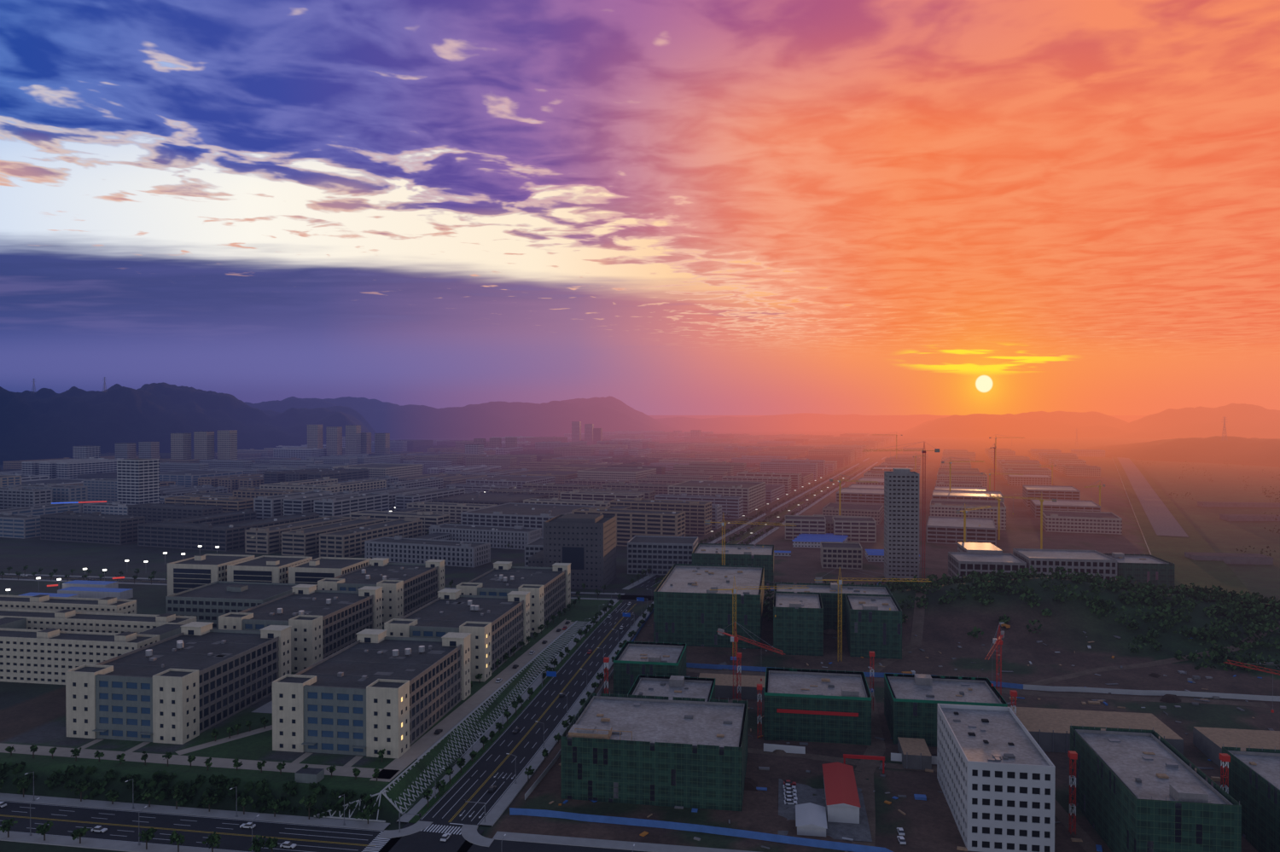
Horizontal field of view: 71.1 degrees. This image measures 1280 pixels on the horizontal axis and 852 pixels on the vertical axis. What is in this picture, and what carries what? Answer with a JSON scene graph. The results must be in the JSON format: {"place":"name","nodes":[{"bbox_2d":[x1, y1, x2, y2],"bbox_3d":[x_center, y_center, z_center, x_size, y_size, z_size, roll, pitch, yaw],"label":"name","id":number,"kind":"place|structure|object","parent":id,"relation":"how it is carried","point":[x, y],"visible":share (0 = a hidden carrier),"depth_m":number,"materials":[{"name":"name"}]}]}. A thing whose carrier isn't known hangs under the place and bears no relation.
{"place":"outdoors","nodes":[
{"label":"outdoors","id":0,"kind":"place"},
{"bbox_2d":[0,382,377,465],"bbox_3d":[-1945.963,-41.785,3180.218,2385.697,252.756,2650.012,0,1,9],"label":"hill","id":1,"kind":"structure","parent":0,"point":[43,423],"depth_m":2720.10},
{"bbox_2d":[0,456,886,851],"bbox_3d":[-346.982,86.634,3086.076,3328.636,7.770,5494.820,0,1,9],"label":"roads","id":2,"kind":"structure","parent":0,"point":[447,810],"depth_m":298.01,"materials":[{"name":"grey asphalt"}]},
{"bbox_2d":[20,488,832,849],"bbox_3d":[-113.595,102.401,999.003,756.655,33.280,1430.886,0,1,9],"label":"cars","id":3,"kind":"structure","parent":2,"relation":"on","point":[290,846],"depth_m":388.84,"materials":[{"name":"grey"}]},
{"bbox_2d":[0,377,1227,851],"bbox_3d":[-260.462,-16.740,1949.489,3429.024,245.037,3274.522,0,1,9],"label":"street furniture","id":4,"kind":"object","parent":2,"relation":"on","point":[444,836],"visible":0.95,"depth_m":342.65,"materials":[{"name":"grey metal"}]},
{"bbox_2d":[244,395,687,438],"bbox_3d":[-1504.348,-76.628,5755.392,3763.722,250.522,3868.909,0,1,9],"label":"hill","id":5,"kind":"structure","parent":0,"point":[519,419],"depth_m":5084.10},
{"bbox_2d":[0,415,1279,851],"bbox_3d":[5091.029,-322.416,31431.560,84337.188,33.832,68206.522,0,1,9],"label":"ground","id":6,"kind":"structure","parent":0,"point":[31,714],"depth_m":454.34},
{"bbox_2d":[0,618,576,782],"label":"platform paths","id":7,"kind":"structure","parent":6,"relation":"on","point":[392,770],"depth_m":334.33,"materials":[{"name":"grey concrete"}]},
{"bbox_2d":[65,558,570,758],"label":"factories","id":8,"kind":"structure","parent":6,"relation":"on","point":[343,712],"depth_m":382.14,"materials":[{"name":"beige concrete"}]},
{"bbox_2d":[0,513,698,784],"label":"buildings","id":9,"kind":"structure","parent":6,"relation":"on","point":[49,638],"depth_m":529.26,"materials":[{"name":"beige concrete"}]},
{"bbox_2d":[5,477,843,595],"bbox_3d":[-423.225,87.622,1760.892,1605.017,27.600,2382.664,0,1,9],"label":"city lamps","id":10,"kind":"object","parent":6,"relation":"on","point":[84,569],"visible":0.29,"depth_m":785.77,"materials":[{"name":"grey"}]},
{"bbox_2d":[0,466,866,851],"bbox_3d":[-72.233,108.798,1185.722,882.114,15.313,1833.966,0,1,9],"label":"trees","id":11,"kind":"object","parent":6,"relation":"on","point":[44,829],"visible":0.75,"depth_m":321.78,"materials":[{"name":"green plant"}]},
{"bbox_2d":[0,421,897,567],"bbox_3d":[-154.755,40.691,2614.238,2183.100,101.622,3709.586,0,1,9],"label":"city","id":12,"kind":"object","parent":6,"relation":"on","point":[337,495],"visible":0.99,"depth_m":1197.83,"materials":[{"name":"grey concrete"}]},
{"bbox_2d":[314,610,601,822],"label":"slope lattice","id":13,"kind":"object","parent":6,"relation":"on","point":[571,632],"visible":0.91,"depth_m":366.00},
{"bbox_2d":[0,457,1279,819],"bbox_3d":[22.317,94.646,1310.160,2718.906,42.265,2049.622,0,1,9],"label":"hill bushes","id":14,"kind":"object","parent":6,"relation":"on","point":[1102,606],"visible":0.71,"depth_m":487.52,"materials":[{"name":"green plant"}]},
{"bbox_2d":[509,456,1279,851],"bbox_3d":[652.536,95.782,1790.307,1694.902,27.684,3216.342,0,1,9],"label":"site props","id":15,"kind":"object","parent":6,"relation":"on","point":[1170,532],"visible":0.6,"depth_m":448.97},
{"bbox_2d":[603,432,1279,834],"bbox_3d":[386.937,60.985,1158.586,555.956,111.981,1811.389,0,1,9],"label":"construction cranes","id":16,"kind":"object","parent":6,"relation":"on","point":[1223,757],"visible":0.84,"depth_m":459.70,"materials":[{"name":"red metal"}]},
{"bbox_2d":[812,448,1122,546],"bbox_3d":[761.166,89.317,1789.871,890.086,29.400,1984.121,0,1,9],"label":"buildings","id":17,"kind":"structure","parent":6,"relation":"on","point":[1069,511],"depth_m":1147.44,"materials":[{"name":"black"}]},
{"bbox_2d":[899,411,1130,437],"bbox_3d":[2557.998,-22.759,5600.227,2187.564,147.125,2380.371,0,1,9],"label":"hill","id":18,"kind":"structure","parent":6,"relation":"on","point":[1058,424],"depth_m":5019.89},
{"bbox_2d":[0,0,1279,415],"label":"sky","id":19,"kind":"structure","parent":0,"point":[656,207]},
{"bbox_2d":[655,413,948,430],"bbox_3d":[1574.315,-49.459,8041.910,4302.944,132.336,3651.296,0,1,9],"label":"hill","id":20,"kind":"structure","parent":0,"point":[809,421],"depth_m":7238.46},
{"bbox_2d":[548,586,1279,851],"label":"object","id":21,"kind":"object","parent":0,"point":[863,832],"visible":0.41,"depth_m":348.11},
{"bbox_2d":[560,468,1279,851],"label":"buildings under construction","id":22,"kind":"structure","parent":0,"point":[656,728],"depth_m":344.48},
{"bbox_2d":[1084,436,1279,466],"bbox_3d":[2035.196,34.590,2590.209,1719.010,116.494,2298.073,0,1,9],"label":"hill","id":23,"kind":"structure","parent":0,"point":[1252,451],"depth_m":2441.76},
{"bbox_2d":[1107,403,1279,438],"bbox_3d":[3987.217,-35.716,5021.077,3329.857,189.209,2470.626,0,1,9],"label":"hill","id":24,"kind":"structure","parent":0,"point":[1248,421],"depth_m":4696.98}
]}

